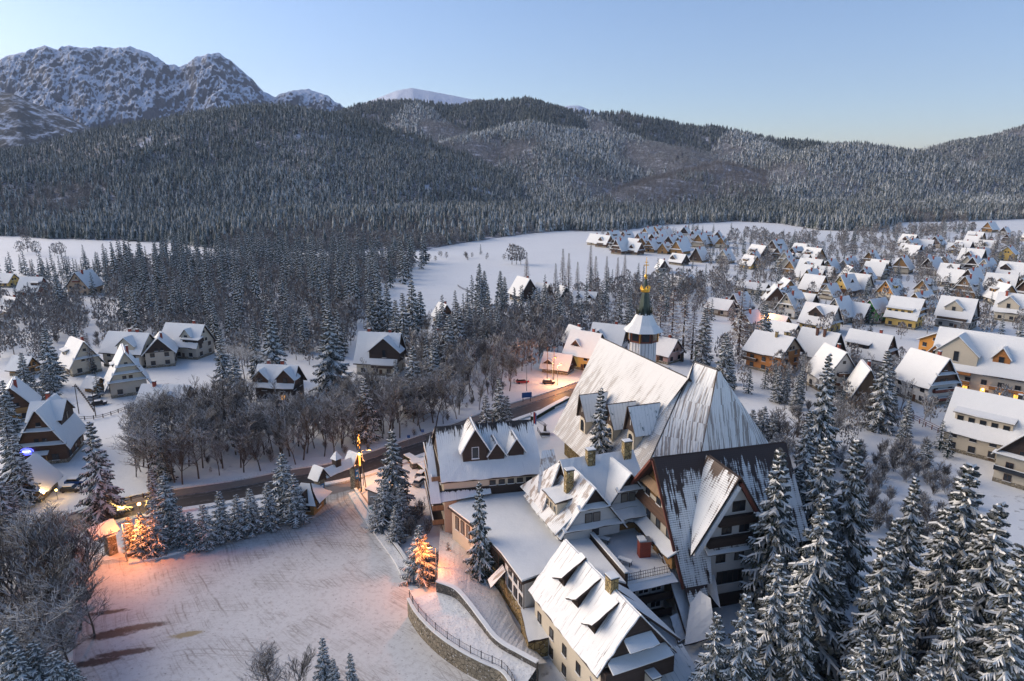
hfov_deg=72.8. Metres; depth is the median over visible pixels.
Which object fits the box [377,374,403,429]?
bare tree
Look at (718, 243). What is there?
house
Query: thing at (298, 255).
spruce tree
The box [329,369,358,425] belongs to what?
bare tree
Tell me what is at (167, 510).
spruce tree
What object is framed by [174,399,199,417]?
bare tree
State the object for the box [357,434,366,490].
decorated pole
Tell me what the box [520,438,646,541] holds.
villa
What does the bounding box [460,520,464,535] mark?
window
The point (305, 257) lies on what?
spruce tree
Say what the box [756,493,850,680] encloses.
spruce tree
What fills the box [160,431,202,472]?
bare tree
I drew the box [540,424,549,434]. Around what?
statue
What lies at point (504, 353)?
bare tree
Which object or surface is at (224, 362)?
spruce tree
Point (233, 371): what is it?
spruce tree
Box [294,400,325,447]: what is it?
bare tree
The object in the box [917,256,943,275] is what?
house
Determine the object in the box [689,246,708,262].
house
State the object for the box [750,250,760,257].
house
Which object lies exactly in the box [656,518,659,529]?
window
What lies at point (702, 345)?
spruce tree
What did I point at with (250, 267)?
spruce tree
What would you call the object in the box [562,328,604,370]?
house
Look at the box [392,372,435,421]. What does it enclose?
bare tree
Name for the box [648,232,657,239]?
house
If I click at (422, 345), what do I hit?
bare tree
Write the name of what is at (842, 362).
house
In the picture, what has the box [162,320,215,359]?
guesthouse
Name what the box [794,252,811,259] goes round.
house
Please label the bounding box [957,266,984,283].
house
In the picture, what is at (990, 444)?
window
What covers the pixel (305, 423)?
bare tree
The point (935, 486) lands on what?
bush
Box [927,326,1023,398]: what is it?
hotel
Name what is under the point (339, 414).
bare tree
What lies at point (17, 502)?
spruce tree
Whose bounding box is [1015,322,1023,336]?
spruce tree
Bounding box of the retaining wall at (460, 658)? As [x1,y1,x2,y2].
[407,597,515,680]
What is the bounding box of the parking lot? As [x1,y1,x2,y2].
[74,489,473,680]
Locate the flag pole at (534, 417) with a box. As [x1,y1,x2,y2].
[533,411,535,426]
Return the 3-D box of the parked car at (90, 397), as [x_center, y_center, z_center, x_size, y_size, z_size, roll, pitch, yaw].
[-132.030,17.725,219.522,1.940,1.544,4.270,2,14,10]
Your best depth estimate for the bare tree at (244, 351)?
239.06 m
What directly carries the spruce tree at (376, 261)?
on the ground
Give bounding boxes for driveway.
[325,478,362,494]
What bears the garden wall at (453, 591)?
on the ground
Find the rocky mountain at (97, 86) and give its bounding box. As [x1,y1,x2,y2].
[0,45,343,128]
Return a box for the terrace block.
[589,530,677,619]
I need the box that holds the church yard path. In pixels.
[410,412,568,471]
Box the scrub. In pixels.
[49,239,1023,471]
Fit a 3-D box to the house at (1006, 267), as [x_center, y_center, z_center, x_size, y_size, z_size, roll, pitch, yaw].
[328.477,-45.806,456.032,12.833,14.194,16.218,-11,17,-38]
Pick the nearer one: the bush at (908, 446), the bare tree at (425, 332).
the bush at (908, 446)
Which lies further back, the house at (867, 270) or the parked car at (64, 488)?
the house at (867, 270)
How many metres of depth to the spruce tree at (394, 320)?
279.63 m
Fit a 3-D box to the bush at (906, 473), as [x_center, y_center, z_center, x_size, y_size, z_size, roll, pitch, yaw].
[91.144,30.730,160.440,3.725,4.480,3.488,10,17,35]
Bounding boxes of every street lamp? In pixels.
[121,522,129,561]
[427,545,436,579]
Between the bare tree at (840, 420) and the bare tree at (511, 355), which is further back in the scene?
the bare tree at (511, 355)
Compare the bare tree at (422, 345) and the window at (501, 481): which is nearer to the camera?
the window at (501, 481)
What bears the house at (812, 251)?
on the ground
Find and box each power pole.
[72,385,79,413]
[547,346,547,377]
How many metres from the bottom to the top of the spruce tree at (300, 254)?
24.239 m
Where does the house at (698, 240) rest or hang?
on the ground
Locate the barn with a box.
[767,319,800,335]
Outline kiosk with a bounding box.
[282,482,332,514]
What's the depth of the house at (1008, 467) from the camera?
157.90 m
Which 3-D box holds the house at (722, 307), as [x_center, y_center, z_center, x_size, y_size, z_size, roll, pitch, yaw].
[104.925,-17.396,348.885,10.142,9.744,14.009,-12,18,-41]
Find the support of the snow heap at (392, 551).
on the parking lot
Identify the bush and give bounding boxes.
[52,334,59,340]
[92,337,100,346]
[265,447,273,456]
[268,454,273,461]
[341,445,347,453]
[402,515,417,535]
[409,505,425,523]
[414,498,426,513]
[418,516,432,532]
[432,550,438,564]
[788,404,798,416]
[806,399,812,409]
[823,476,840,494]
[834,449,847,466]
[841,456,861,469]
[848,446,867,462]
[856,461,873,480]
[864,476,870,485]
[865,488,882,504]
[866,486,879,509]
[867,508,875,518]
[870,482,880,495]
[870,507,886,529]
[871,452,880,465]
[871,497,891,514]
[872,470,885,489]
[873,465,890,486]
[876,455,888,466]
[877,443,886,453]
[877,458,892,472]
[881,438,892,447]
[882,513,894,523]
[883,484,897,501]
[884,518,893,530]
[887,447,904,460]
[888,439,905,454]
[888,454,901,471]
[894,437,911,454]
[898,465,912,482]
[901,456,915,472]
[903,439,918,456]
[903,446,920,462]
[911,460,925,477]
[916,452,926,464]
[917,490,932,506]
[919,442,927,450]
[919,458,929,471]
[919,500,934,523]
[920,520,932,540]
[922,466,937,484]
[925,513,938,535]
[929,482,939,493]
[931,467,940,482]
[934,504,944,519]
[935,500,948,510]
[937,469,948,487]
[938,459,951,476]
[938,472,953,491]
[944,487,959,504]
[948,474,963,490]
[956,469,964,474]
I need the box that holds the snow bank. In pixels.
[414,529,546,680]
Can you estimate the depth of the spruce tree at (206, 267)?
408.15 m
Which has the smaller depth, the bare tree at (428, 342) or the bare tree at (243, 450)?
the bare tree at (243, 450)
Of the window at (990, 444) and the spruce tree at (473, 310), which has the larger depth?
the spruce tree at (473, 310)
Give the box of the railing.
[409,590,514,680]
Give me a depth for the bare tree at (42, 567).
114.13 m
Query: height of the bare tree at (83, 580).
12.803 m
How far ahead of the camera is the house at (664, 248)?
602.90 m
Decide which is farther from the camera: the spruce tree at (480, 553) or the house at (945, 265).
the house at (945, 265)
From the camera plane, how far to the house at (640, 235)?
689.57 m
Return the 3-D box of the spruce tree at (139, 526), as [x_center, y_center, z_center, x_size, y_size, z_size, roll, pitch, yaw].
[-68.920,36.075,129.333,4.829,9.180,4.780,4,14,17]
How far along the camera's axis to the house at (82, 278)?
401.86 m
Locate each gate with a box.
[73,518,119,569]
[308,450,364,504]
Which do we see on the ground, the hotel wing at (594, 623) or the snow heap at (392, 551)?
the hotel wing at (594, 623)
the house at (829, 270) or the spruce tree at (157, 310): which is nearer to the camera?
the spruce tree at (157, 310)
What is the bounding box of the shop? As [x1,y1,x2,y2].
[539,351,576,374]
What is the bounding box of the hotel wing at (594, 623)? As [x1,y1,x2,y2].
[528,539,697,680]
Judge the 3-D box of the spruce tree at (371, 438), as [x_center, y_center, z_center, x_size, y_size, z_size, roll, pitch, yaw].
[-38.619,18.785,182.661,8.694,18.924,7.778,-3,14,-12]
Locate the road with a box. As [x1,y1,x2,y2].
[5,389,573,551]
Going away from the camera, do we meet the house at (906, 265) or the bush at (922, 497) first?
the bush at (922, 497)
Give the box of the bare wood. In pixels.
[0,218,1023,467]
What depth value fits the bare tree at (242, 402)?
183.04 m
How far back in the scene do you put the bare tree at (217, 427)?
166.81 m
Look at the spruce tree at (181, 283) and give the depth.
365.86 m
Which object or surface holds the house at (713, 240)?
on the ground
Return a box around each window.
[51,453,59,460]
[117,389,122,394]
[455,516,458,531]
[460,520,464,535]
[465,524,469,539]
[489,480,495,485]
[498,479,504,484]
[507,478,514,483]
[507,577,511,591]
[512,585,516,599]
[513,574,516,584]
[516,477,523,482]
[518,593,522,607]
[537,611,540,624]
[548,626,552,640]
[548,645,552,659]
[560,662,565,677]
[561,643,565,658]
[574,660,579,676]
[584,513,592,523]
[592,528,599,535]
[593,511,600,522]
[621,493,627,502]
[628,491,635,500]
[637,589,648,595]
[645,486,649,496]
[646,508,650,518]
[649,601,660,608]
[650,586,661,592]
[655,496,660,506]
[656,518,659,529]
[715,554,725,563]
[716,568,743,585]
[721,526,731,535]
[731,500,745,512]
[733,551,743,560]
[738,524,749,532]
[967,446,974,453]
[980,379,986,385]
[987,451,994,458]
[989,443,996,447]
[1003,473,1011,482]
[1005,462,1013,468]
[1014,385,1020,390]
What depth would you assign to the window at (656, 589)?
111.71 m
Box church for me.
[553,258,767,469]
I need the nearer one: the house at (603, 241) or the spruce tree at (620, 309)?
the spruce tree at (620, 309)
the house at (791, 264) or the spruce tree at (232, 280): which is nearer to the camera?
the spruce tree at (232, 280)
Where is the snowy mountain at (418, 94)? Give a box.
[366,88,598,113]
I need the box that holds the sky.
[0,0,1023,149]
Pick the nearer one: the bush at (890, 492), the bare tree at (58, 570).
the bare tree at (58, 570)
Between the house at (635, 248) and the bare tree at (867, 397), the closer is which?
the bare tree at (867, 397)
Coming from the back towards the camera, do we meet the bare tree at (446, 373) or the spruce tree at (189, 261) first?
the spruce tree at (189, 261)
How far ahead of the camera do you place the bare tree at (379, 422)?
185.51 m
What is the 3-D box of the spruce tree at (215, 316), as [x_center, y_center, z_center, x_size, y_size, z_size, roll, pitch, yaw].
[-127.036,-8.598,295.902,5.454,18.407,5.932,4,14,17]
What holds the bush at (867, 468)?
on the ground
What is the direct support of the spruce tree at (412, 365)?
on the ground
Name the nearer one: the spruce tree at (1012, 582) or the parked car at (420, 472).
the spruce tree at (1012, 582)
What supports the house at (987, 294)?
on the ground
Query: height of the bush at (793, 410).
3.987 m
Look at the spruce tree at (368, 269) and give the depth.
399.79 m
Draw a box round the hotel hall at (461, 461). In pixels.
[423,417,540,533]
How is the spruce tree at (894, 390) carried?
on the ground
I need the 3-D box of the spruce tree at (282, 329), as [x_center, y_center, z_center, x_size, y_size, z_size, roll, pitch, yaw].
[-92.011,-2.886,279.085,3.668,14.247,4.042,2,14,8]
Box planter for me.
[409,457,423,468]
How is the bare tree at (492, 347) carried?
on the ground
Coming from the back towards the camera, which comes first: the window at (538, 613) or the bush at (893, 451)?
the bush at (893, 451)
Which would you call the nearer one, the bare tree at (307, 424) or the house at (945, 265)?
the bare tree at (307, 424)
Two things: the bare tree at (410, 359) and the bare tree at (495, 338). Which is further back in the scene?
the bare tree at (495, 338)
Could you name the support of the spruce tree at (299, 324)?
on the ground
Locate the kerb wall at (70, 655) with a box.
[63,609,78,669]
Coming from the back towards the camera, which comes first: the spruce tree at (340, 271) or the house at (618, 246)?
the house at (618, 246)
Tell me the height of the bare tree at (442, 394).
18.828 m
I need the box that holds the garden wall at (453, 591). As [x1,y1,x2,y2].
[436,579,538,680]
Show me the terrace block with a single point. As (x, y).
(646, 580)
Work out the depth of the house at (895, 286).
380.29 m
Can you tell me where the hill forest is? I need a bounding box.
[0,94,1023,250]
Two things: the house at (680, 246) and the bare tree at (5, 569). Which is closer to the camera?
the bare tree at (5, 569)
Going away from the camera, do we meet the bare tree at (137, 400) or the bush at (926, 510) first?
the bush at (926, 510)
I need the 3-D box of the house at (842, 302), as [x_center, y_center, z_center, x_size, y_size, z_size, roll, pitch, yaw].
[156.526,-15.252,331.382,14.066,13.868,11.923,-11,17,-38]
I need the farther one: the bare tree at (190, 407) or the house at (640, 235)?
the house at (640, 235)
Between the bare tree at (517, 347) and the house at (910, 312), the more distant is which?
the house at (910, 312)
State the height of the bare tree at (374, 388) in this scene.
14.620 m
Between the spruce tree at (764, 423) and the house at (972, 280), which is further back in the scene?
the house at (972, 280)
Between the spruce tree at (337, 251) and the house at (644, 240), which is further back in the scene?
the house at (644, 240)
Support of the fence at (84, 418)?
on the ground
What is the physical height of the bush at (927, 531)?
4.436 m
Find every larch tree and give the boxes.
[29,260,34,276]
[80,322,85,341]
[86,333,94,373]
[523,253,529,277]
[552,263,557,291]
[558,249,565,285]
[565,253,572,289]
[573,262,579,290]
[586,245,592,286]
[592,256,598,291]
[603,256,610,287]
[615,257,619,286]
[622,252,626,278]
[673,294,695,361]
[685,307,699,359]
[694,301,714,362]
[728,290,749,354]
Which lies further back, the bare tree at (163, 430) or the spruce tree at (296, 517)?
the bare tree at (163, 430)
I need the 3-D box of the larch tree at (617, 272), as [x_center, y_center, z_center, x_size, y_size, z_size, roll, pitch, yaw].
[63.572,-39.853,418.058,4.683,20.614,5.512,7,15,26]
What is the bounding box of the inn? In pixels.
[17,392,87,463]
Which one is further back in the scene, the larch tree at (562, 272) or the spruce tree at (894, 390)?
the larch tree at (562, 272)
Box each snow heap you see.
[128,518,285,564]
[348,491,407,578]
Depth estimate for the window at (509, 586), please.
112.96 m
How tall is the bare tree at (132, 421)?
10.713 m
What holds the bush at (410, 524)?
on the ground
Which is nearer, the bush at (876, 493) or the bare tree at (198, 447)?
the bush at (876, 493)
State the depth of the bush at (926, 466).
165.09 m
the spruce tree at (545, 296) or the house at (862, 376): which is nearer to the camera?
the house at (862, 376)
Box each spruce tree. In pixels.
[0,380,23,432]
[0,410,24,481]
[0,470,19,546]
[0,627,32,680]
[1,483,24,523]
[3,436,43,508]
[3,648,42,680]
[16,353,35,389]
[24,639,52,680]
[35,329,69,389]
[37,366,53,400]
[44,650,73,680]
[52,275,65,311]
[62,660,92,680]
[75,422,133,525]
[101,243,110,279]
[102,251,109,284]
[109,249,118,287]
[115,238,122,267]
[117,279,130,320]
[121,516,136,553]
[123,244,130,277]
[125,280,131,319]
[126,248,134,281]
[129,282,142,317]
[129,511,155,561]
[131,289,143,331]
[134,278,144,316]
[135,243,142,269]
[136,260,143,290]
[138,258,147,302]
[138,500,177,560]
[141,250,149,283]
[143,282,154,322]
[143,467,163,508]
[145,420,178,483]
[149,475,185,548]
[151,256,161,290]
[151,277,163,316]
[152,244,160,271]
[152,257,161,284]
[153,302,161,334]
[155,295,162,328]
[158,255,161,276]
[160,260,169,291]
[161,242,167,269]
[161,263,169,300]
[166,286,178,322]
[168,506,191,551]
[171,233,178,263]
[171,270,177,309]
[171,278,176,311]
[175,279,183,310]
[177,252,184,287]
[177,266,185,305]
[178,512,202,552]
[180,240,186,266]
[180,250,186,280]
[181,279,192,322]
[186,249,195,281]
[188,262,195,292]
[188,505,222,552]
[195,255,200,288]
[199,268,210,316]
[202,287,211,324]
[203,251,214,288]
[204,285,211,327]
[207,491,235,545]
[209,244,217,283]
[209,278,217,303]
[209,301,219,348]
[210,299,221,333]
[210,301,221,343]
[212,330,233,382]
[216,241,224,273]
[217,259,226,292]
[222,241,232,278]
[224,297,233,347]
[225,353,247,406]
[227,494,252,540]
[230,261,239,302]
[232,297,240,339]
[233,269,243,303]
[234,282,245,327]
[236,270,246,315]
[241,489,266,537]
[245,322,263,377]
[248,239,255,269]
[249,256,252,282]
[251,257,260,300]
[251,262,260,310]
[254,233,259,259]
[254,310,287,373]
[255,482,282,533]
[260,297,266,331]
[268,453,306,523]
[277,250,288,294]
[278,272,285,311]
[279,316,288,349]
[281,302,285,339]
[282,282,293,324]
[282,474,313,528]
[286,248,295,286]
[291,305,297,346]
[292,249,296,274]
[295,256,299,284]
[296,246,305,287]
[296,306,312,352]
[298,261,304,295]
[299,244,304,271]
[299,316,309,354]
[303,298,313,338]
[304,242,310,270]
[304,247,307,263]
[306,258,313,294]
[308,261,314,307]
[308,275,314,312]
[309,310,352,395]
[312,238,317,269]
[312,638,332,680]
[313,254,320,297]
[313,305,319,330]
[314,276,320,298]
[316,265,324,299]
[318,255,324,285]
[319,296,335,345]
[321,242,326,272]
[322,274,330,314]
[323,256,329,295]
[324,255,331,286]
[326,658,342,680]
[330,258,343,296]
[333,240,339,263]
[333,306,346,356]
[334,271,341,304]
[337,256,344,301]
[342,247,347,276]
[342,280,352,326]
[342,321,348,353]
[344,265,353,297]
[345,653,359,680]
[348,253,354,288]
[349,264,359,317]
[350,377,382,445]
[354,262,361,304]
[363,264,369,309]
[363,287,378,331]
[364,255,371,293]
[365,497,383,532]
[367,243,373,267]
[368,479,395,534]
[369,258,379,301]
[369,277,386,331]
[370,429,422,519]
[371,253,381,291]
[375,258,382,290]
[379,283,394,331]
[382,243,390,278]
[384,484,415,535]
[385,505,408,544]
[388,300,402,333]
[392,360,399,387]
[396,238,406,275]
[396,293,410,349]
[397,244,408,283]
[398,525,437,587]
[401,346,432,418]
[405,242,412,278]
[405,279,421,339]
[412,316,417,358]
[415,292,428,334]
[422,333,429,375]
[424,341,447,395]
[432,322,442,368]
[434,307,438,330]
[434,310,443,331]
[439,295,445,331]
[439,314,458,376]
[450,301,466,353]
[451,290,459,319]
[463,304,475,341]
[463,482,494,585]
[464,287,472,315]
[470,301,474,325]
[473,263,484,304]
[475,283,483,323]
[476,295,482,335]
[477,315,485,347]
[478,395,491,422]
[480,271,491,304]
[485,284,491,310]
[485,303,494,343]
[490,378,506,421]
[491,307,502,349]
[492,271,505,306]
[498,294,503,320]
[499,277,508,309]
[499,396,513,421]
[513,288,517,309]
[518,286,526,319]
[522,295,531,335]
[534,290,539,327]
[541,286,547,316]
[545,314,551,350]
[546,294,550,314]
[551,282,562,315]
[553,287,560,321]
[560,297,566,326]
[590,388,612,454]
[599,280,606,315]
[614,287,624,321]
[626,287,632,320]
[654,294,668,335]
[656,281,663,315]
[662,290,681,351]
[688,612,728,680]
[690,307,713,364]
[715,333,737,388]
[715,593,766,680]
[724,344,736,383]
[738,448,797,619]
[744,554,793,680]
[749,410,757,424]
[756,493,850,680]
[757,304,773,331]
[757,406,770,440]
[764,414,779,442]
[768,366,783,403]
[774,585,819,680]
[779,369,791,404]
[788,374,803,408]
[792,410,817,501]
[794,363,805,404]
[795,469,805,557]
[796,438,846,589]
[803,353,842,463]
[814,544,849,680]
[820,439,874,606]
[830,538,897,680]
[840,630,876,680]
[848,517,910,659]
[860,350,899,435]
[866,586,919,680]
[879,476,925,611]
[892,382,898,413]
[895,399,913,440]
[906,462,989,655]
[907,506,960,678]
[911,501,1023,678]
[913,651,943,680]
[919,514,991,661]
[920,578,976,680]
[963,543,1023,680]
[976,601,1023,680]
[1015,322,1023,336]
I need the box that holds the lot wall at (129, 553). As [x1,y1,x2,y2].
[125,510,282,556]
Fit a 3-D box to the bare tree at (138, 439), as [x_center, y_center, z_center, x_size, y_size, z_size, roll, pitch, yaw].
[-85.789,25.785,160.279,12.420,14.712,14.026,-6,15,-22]
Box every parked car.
[59,483,80,492]
[64,476,86,484]
[87,394,100,399]
[91,399,106,405]
[412,476,425,486]
[415,469,424,477]
[516,378,528,383]
[542,379,554,383]
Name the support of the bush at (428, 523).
on the ground
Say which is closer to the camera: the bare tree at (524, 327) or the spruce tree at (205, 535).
the spruce tree at (205, 535)
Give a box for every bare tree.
[0,493,72,594]
[0,509,19,568]
[0,510,85,581]
[0,516,29,576]
[0,533,40,607]
[0,542,77,642]
[0,546,32,604]
[0,549,12,583]
[0,578,29,644]
[0,586,80,661]
[0,595,41,643]
[1,516,67,559]
[4,504,96,571]
[9,557,62,582]
[16,605,93,661]
[19,509,76,546]
[19,520,89,563]
[19,569,73,620]
[19,584,99,663]
[23,556,87,642]
[26,557,56,587]
[38,532,110,597]
[39,507,79,557]
[40,553,109,630]
[47,514,113,576]
[63,586,112,636]
[108,420,166,479]
[115,430,147,471]
[116,392,164,437]
[117,415,131,431]
[118,405,166,465]
[123,392,146,411]
[123,399,143,427]
[126,403,146,422]
[126,429,151,468]
[126,442,144,476]
[127,412,143,429]
[129,384,180,417]
[129,399,158,416]
[133,414,152,436]
[137,421,180,463]
[139,396,183,429]
[145,426,184,482]
[147,402,178,437]
[152,384,173,437]
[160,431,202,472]
[164,404,208,454]
[164,421,193,484]
[165,391,190,416]
[167,385,183,412]
[167,420,218,478]
[169,403,196,463]
[173,393,201,417]
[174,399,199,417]
[176,394,217,442]
[178,408,219,467]
[178,410,200,465]
[180,374,199,404]
[183,382,215,402]
[188,376,223,436]
[191,399,213,421]
[194,409,217,454]
[201,370,241,408]
[203,417,234,468]
[203,432,228,475]
[204,395,233,446]
[206,383,249,454]
[207,412,223,463]
[209,374,232,400]
[216,304,239,324]
[217,416,253,462]
[222,374,244,412]
[223,404,254,456]
[224,420,256,467]
[225,396,272,454]
[227,399,251,426]
[228,342,240,357]
[229,345,251,377]
[229,432,260,472]
[234,373,249,404]
[235,367,261,407]
[236,640,278,680]
[238,402,278,442]
[239,397,255,410]
[240,335,253,360]
[240,394,264,434]
[240,420,269,470]
[242,641,288,680]
[245,416,272,454]
[253,401,273,450]
[255,391,290,441]
[256,408,291,452]
[263,396,298,456]
[263,412,291,457]
[265,381,292,404]
[270,392,293,416]
[272,644,317,680]
[273,418,305,464]
[274,389,313,446]
[276,402,293,446]
[277,390,303,441]
[288,404,321,452]
[289,405,319,459]
[290,389,307,439]
[293,389,327,437]
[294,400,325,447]
[308,403,328,439]
[315,390,356,443]
[315,399,334,456]
[317,382,348,424]
[317,391,363,447]
[321,416,342,451]
[322,389,346,436]
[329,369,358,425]
[332,296,352,317]
[332,378,358,396]
[335,383,378,431]
[343,410,359,449]
[344,380,377,423]
[351,370,373,386]
[353,388,372,443]
[354,375,385,395]
[356,357,381,391]
[360,373,383,397]
[369,376,382,412]
[369,385,404,436]
[370,388,394,433]
[372,403,383,438]
[376,371,393,397]
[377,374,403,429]
[379,376,411,414]
[379,400,404,429]
[381,376,411,422]
[385,378,415,437]
[389,371,408,406]
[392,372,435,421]
[400,351,421,372]
[401,371,422,397]
[402,371,444,421]
[403,394,432,430]
[405,327,417,347]
[405,362,425,377]
[408,344,429,361]
[408,386,430,425]
[414,327,431,363]
[415,368,441,422]
[416,357,440,376]
[417,322,432,342]
[418,330,432,365]
[420,309,433,329]
[421,363,457,425]
[424,363,458,404]
[429,324,442,351]
[434,364,454,388]
[436,393,454,423]
[440,338,454,381]
[443,351,454,385]
[445,386,460,418]
[450,380,469,414]
[451,357,462,379]
[452,367,473,401]
[453,349,470,381]
[455,343,476,379]
[456,357,481,400]
[458,335,468,368]
[463,316,477,338]
[463,350,475,391]
[464,327,474,341]
[467,342,485,369]
[471,371,490,409]
[473,317,497,335]
[476,334,490,362]
[476,355,503,385]
[477,338,493,358]
[477,346,493,394]
[478,317,492,338]
[478,333,494,359]
[486,337,503,377]
[489,332,505,358]
[489,357,500,380]
[489,370,501,400]
[491,322,513,342]
[495,338,511,379]
[498,327,519,345]
[498,330,508,348]
[498,353,521,378]
[501,335,515,352]
[506,346,513,381]
[506,346,517,390]
[507,334,519,351]
[510,316,522,337]
[510,337,522,374]
[514,321,534,356]
[522,309,536,329]
[525,301,538,329]
[532,325,548,356]
[532,335,549,362]
[548,315,563,341]
[548,320,566,351]
[767,412,788,438]
[770,404,786,426]
[770,435,796,449]
[776,432,796,453]
[781,417,795,438]
[784,366,794,383]
[789,417,802,439]
[790,440,801,465]
[793,357,811,390]
[794,354,815,382]
[813,371,835,385]
[827,396,854,423]
[828,413,848,438]
[834,413,847,428]
[860,391,873,412]
[860,392,874,416]
[865,352,882,375]
[890,356,900,367]
[897,378,916,408]
[921,392,938,426]
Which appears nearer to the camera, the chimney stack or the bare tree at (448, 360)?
the chimney stack
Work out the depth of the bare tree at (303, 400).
180.20 m
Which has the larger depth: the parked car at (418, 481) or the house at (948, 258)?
the house at (948, 258)
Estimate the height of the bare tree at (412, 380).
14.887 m
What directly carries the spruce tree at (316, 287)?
on the ground
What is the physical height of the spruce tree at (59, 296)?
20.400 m
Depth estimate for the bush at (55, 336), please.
290.46 m
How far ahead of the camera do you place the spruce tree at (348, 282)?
349.12 m
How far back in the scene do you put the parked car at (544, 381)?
234.57 m
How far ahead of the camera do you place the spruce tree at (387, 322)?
298.98 m
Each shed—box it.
[79,375,103,391]
[364,481,380,504]
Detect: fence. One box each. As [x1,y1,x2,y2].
[75,383,94,411]
[80,403,131,419]
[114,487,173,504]
[901,411,938,431]
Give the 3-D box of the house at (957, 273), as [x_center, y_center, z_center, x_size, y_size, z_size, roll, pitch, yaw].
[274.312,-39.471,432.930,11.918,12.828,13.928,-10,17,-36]
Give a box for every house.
[0,271,18,287]
[0,294,27,314]
[0,376,41,423]
[15,274,51,296]
[57,335,105,376]
[66,269,104,295]
[135,380,197,414]
[250,359,306,402]
[417,327,443,356]
[431,301,451,320]
[508,275,535,301]
[532,281,555,301]
[555,284,569,301]
[560,323,582,347]
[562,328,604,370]
[573,289,597,308]
[586,233,597,244]
[590,321,629,348]
[594,234,611,247]
[606,229,620,238]
[608,237,619,248]
[609,238,628,254]
[619,234,629,238]
[621,230,634,237]
[626,241,645,254]
[628,237,640,242]
[634,232,647,238]
[640,236,648,245]
[642,226,654,234]
[644,239,657,252]
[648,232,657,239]
[652,237,664,246]
[653,225,663,230]
[654,258,668,272]
[656,229,667,234]
[656,241,671,253]
[656,334,685,364]
[657,234,668,240]
[663,275,687,289]
[664,227,673,235]
[664,234,676,245]
[667,252,689,265]
[669,239,691,253]
[673,231,683,236]
[675,235,691,246]
[680,225,690,235]
[686,233,695,244]
[689,229,700,234]
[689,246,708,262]
[691,232,710,246]
[703,231,712,236]
[703,296,737,316]
[708,235,718,246]
[713,230,722,237]
[714,235,729,247]
[715,248,735,263]
[729,291,754,314]
[731,308,765,331]
[735,280,770,295]
[738,254,760,269]
[746,243,769,260]
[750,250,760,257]
[761,283,785,307]
[764,313,791,322]
[767,238,788,252]
[772,246,786,259]
[774,290,805,318]
[776,250,794,266]
[777,277,795,288]
[778,255,793,267]
[781,285,798,293]
[783,259,798,273]
[789,246,803,253]
[792,242,809,248]
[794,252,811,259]
[794,257,824,271]
[794,262,818,280]
[797,301,843,331]
[797,326,846,362]
[798,273,828,295]
[799,267,819,280]
[801,267,827,278]
[802,246,827,260]
[803,290,818,302]
[803,342,855,394]
[817,282,842,299]
[818,265,835,279]
[824,258,841,275]
[829,295,852,324]
[834,272,861,296]
[837,265,856,277]
[839,258,859,272]
[843,359,875,408]
[844,328,898,370]
[846,255,858,266]
[848,271,874,295]
[850,300,871,323]
[859,249,880,265]
[859,266,877,282]
[863,260,889,279]
[866,297,887,323]
[870,258,892,276]
[873,277,906,299]
[883,294,927,329]
[891,347,961,405]
[892,254,914,273]
[897,233,918,245]
[898,243,914,252]
[902,243,923,258]
[905,237,921,244]
[911,290,937,313]
[912,278,937,293]
[916,328,958,351]
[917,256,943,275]
[919,238,934,251]
[931,234,946,247]
[933,295,979,329]
[936,262,960,274]
[936,267,965,286]
[939,387,1023,462]
[941,254,952,262]
[946,242,963,253]
[949,273,984,298]
[955,239,974,248]
[957,247,987,262]
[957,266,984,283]
[960,254,974,266]
[961,255,981,269]
[964,234,981,245]
[966,230,986,239]
[975,239,997,249]
[975,263,992,274]
[978,257,996,272]
[980,221,999,232]
[980,247,992,257]
[981,281,1017,304]
[982,272,1019,287]
[991,434,1023,489]
[992,290,1023,322]
[995,260,1023,277]
[998,245,1019,261]
[999,227,1011,234]
[1001,233,1010,241]
[1015,281,1023,293]
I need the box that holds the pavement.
[64,382,577,520]
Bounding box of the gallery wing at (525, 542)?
[448,491,627,656]
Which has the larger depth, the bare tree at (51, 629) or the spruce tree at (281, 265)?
the spruce tree at (281, 265)
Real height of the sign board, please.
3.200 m
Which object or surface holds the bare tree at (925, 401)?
on the ground
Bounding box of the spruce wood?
[0,217,1023,580]
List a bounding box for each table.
[598,536,610,544]
[617,555,632,566]
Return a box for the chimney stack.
[636,535,652,557]
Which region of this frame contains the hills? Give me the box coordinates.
[0,102,1023,250]
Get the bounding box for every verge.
[4,366,669,559]
[37,379,578,524]
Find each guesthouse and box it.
[98,328,154,367]
[103,343,151,398]
[141,331,177,368]
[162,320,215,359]
[741,329,804,373]
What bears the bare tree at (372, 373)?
on the ground
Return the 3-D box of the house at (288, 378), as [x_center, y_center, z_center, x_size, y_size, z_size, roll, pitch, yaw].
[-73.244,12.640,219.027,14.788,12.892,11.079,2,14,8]
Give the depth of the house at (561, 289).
381.47 m
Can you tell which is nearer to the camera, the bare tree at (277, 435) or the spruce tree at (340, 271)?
the bare tree at (277, 435)
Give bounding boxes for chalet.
[353,328,408,375]
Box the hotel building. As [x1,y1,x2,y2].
[630,441,808,645]
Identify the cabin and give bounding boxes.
[1,453,62,502]
[5,355,40,375]
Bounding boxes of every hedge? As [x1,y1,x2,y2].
[403,452,424,469]
[530,396,569,419]
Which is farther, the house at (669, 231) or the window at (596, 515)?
the house at (669, 231)
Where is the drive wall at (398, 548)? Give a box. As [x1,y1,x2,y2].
[354,488,409,564]
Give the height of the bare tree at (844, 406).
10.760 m
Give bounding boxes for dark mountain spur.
[0,92,89,148]
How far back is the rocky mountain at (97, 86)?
4735.42 m
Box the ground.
[0,219,1023,680]
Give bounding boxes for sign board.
[521,392,531,400]

